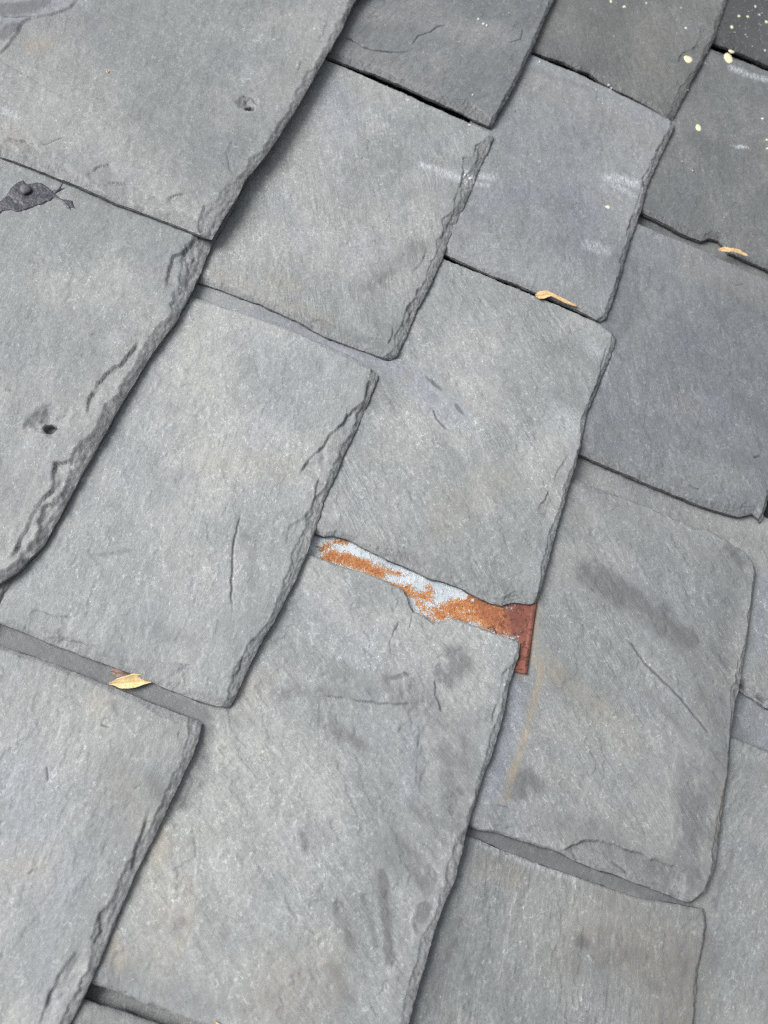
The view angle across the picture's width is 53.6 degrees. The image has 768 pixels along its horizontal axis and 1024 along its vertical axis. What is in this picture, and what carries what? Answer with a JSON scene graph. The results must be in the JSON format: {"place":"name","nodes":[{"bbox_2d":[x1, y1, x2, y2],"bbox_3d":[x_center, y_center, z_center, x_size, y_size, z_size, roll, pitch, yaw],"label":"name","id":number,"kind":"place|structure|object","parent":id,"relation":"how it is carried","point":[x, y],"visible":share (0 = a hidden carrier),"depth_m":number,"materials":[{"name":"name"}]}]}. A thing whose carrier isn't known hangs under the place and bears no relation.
{"place":"outdoors","nodes":[
{"label":"outdoors","id":0,"kind":"place"},
{"bbox_2d":[334,46,767,517],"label":"roof deck","id":1,"kind":"structure","parent":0,"point":[443,109],"depth_m":0.77,"materials":[{"name":"black"}]},
{"bbox_2d":[72,998,160,1023],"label":"roof slate","id":2,"kind":"object","parent":1,"relation":"on","point":[90,1011],"visible":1,"depth_m":0.44,"materials":[{"name":"grey stone"}]},
{"bbox_2d":[572,456,767,709],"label":"roof slate","id":3,"kind":"object","parent":1,"relation":"attached to","point":[748,535],"visible":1,"depth_m":0.63,"materials":[{"name":"grey stone"}]},
{"bbox_2d":[584,215,767,317],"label":"roof slate","id":4,"kind":"object","parent":1,"relation":"on","point":[710,248],"visible":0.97,"depth_m":0.75,"materials":[{"name":"grey stone"}]},
{"bbox_2d":[578,223,767,522],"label":"roof slate","id":5,"kind":"object","parent":4,"relation":"on","point":[678,408],"visible":1,"depth_m":0.67,"materials":[{"name":"grey stone"}]},
{"bbox_2d":[191,259,615,605],"bbox_3d":[-0.018,-0.108,0.625,0.382,0.020,0.316,23,67,-1],"label":"roof slate","id":6,"kind":"object","parent":5,"relation":"on","point":[457,468],"visible":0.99,"depth_m":0.62,"materials":[{"name":"grey stone"}]},
{"bbox_2d":[198,60,492,360],"bbox_3d":[-0.114,-0.328,0.695,0.386,0.020,0.319,23,67,-1],"label":"roof slate","id":7,"kind":"object","parent":6,"relation":"on","point":[350,204],"visible":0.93,"depth_m":0.68,"materials":[{"name":"grey stone"}]},
{"bbox_2d":[0,0,356,240],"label":"roof slate","id":8,"kind":"object","parent":7,"relation":"on","point":[180,114],"visible":1,"depth_m":0.68,"materials":[{"name":"grey stone"}]},
{"bbox_2d":[718,247,748,256],"bbox_3d":[0.338,-0.251,0.735,0.030,0.003,0.010,23,67,-1],"label":"fallen leaf","id":9,"kind":"object","parent":4,"relation":"on","point":[727,249],"visible":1,"depth_m":0.74,"materials":[{"name":"beige plant"}]},
{"bbox_2d":[640,48,767,272],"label":"roof slate","id":10,"kind":"object","parent":1,"relation":"on","point":[708,181],"visible":1,"depth_m":0.78,"materials":[{"name":"grey stone"}]},
{"bbox_2d":[444,55,674,322],"bbox_3d":[0.164,-0.330,0.741,0.203,0.013,0.297,23,67,-1],"label":"roof slate","id":11,"kind":"object","parent":10,"relation":"on","point":[555,200],"visible":1,"depth_m":0.73,"materials":[{"name":"grey stone"}]},
{"bbox_2d":[535,290,576,306],"bbox_3d":[0.154,-0.189,0.679,0.038,0.003,0.011,23,67,-1],"label":"fallen leaf","id":12,"kind":"object","parent":11,"relation":"on","point":[542,294],"visible":1,"depth_m":0.68,"materials":[{"name":"beige plant"}]},
{"bbox_2d":[711,0,767,69],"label":"roof slate","id":13,"kind":"object","parent":1,"relation":"on","point":[742,30],"visible":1,"depth_m":0.87,"materials":[{"name":"grey stone"}]},
{"bbox_2d":[531,0,727,120],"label":"roof slate","id":14,"kind":"object","parent":13,"relation":"on","point":[650,54],"visible":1,"depth_m":0.83,"materials":[{"name":"grey stone"}]},
{"bbox_2d":[325,0,554,128],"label":"roof slate","id":15,"kind":"object","parent":14,"relation":"on","point":[468,59],"visible":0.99,"depth_m":0.77,"materials":[{"name":"grey stone"}]},
{"bbox_2d":[731,692,767,750],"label":"roof slate","id":16,"kind":"object","parent":1,"relation":"on","point":[750,722],"visible":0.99,"depth_m":0.58,"materials":[{"name":"grey stone"}]},
{"bbox_2d":[466,737,767,1023],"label":"roof slate","id":17,"kind":"object","parent":16,"relation":"on","point":[732,977],"visible":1,"depth_m":0.52,"materials":[{"name":"grey stone"}]},
{"bbox_2d":[84,834,705,1023],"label":"roof slate","id":18,"kind":"object","parent":17,"relation":"on","point":[516,939],"visible":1,"depth_m":0.49,"materials":[{"name":"grey stone"}]},
{"bbox_2d":[0,554,519,1023],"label":"roof slate","id":19,"kind":"object","parent":18,"relation":"on","point":[299,863],"visible":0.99,"depth_m":0.50,"materials":[{"name":"grey stone"}]},
{"bbox_2d":[0,646,201,1023],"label":"roof slate","id":20,"kind":"object","parent":19,"relation":"on","point":[92,772],"visible":1,"depth_m":0.47,"materials":[{"name":"grey stone"}]},
{"bbox_2d":[110,668,129,677],"bbox_3d":[-0.175,0.109,0.511,0.016,0.009,0.006,-4,58,19],"label":"leaf scrap","id":21,"kind":"object","parent":19,"relation":"on","point":[117,673],"visible":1,"depth_m":0.51,"materials":[{"name":"plant"}]},
{"bbox_2d":[109,674,151,688],"bbox_3d":[-0.168,0.114,0.508,0.027,0.005,0.014,23,67,-1],"label":"fallen leaf","id":22,"kind":"object","parent":19,"relation":"on","point":[131,681],"visible":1,"depth_m":0.51,"materials":[{"name":"yellow plant"}]},
{"bbox_2d":[0,297,377,707],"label":"roof slate","id":23,"kind":"object","parent":19,"relation":"on","point":[171,555],"visible":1,"depth_m":0.56,"materials":[{"name":"grey stone"}]},
{"bbox_2d":[0,158,244,584],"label":"roof slate","id":24,"kind":"object","parent":23,"relation":"on","point":[96,292],"visible":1,"depth_m":0.59,"materials":[{"name":"grey stone"}]},
{"bbox_2d":[0,576,16,602],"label":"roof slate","id":25,"kind":"object","parent":24,"relation":"on","point":[5,586],"visible":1,"depth_m":0.52,"materials":[{"name":"grey stone"}]},
{"bbox_2d":[0,180,75,213],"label":"tar patch","id":26,"kind":"object","parent":24,"relation":"on","point":[22,195],"visible":1,"depth_m":0.63,"materials":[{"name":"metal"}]},
{"bbox_2d":[468,478,755,901],"bbox_3d":[0.092,0.082,0.572,0.379,0.020,0.311,23,67,-1],"label":"roof slate","id":27,"kind":"object","parent":17,"relation":"on","point":[610,752],"visible":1,"depth_m":0.56,"materials":[{"name":"grey stone"}]},
{"bbox_2d":[307,535,536,674],"bbox_3d":[0.010,0.060,0.564,0.220,0.010,0.102,23,67,-1],"label":"metal repair sheet","id":28,"kind":"object","parent":27,"relation":"on","point":[435,601],"visible":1,"depth_m":0.57,"materials":[{"name":"metal"}]}
]}

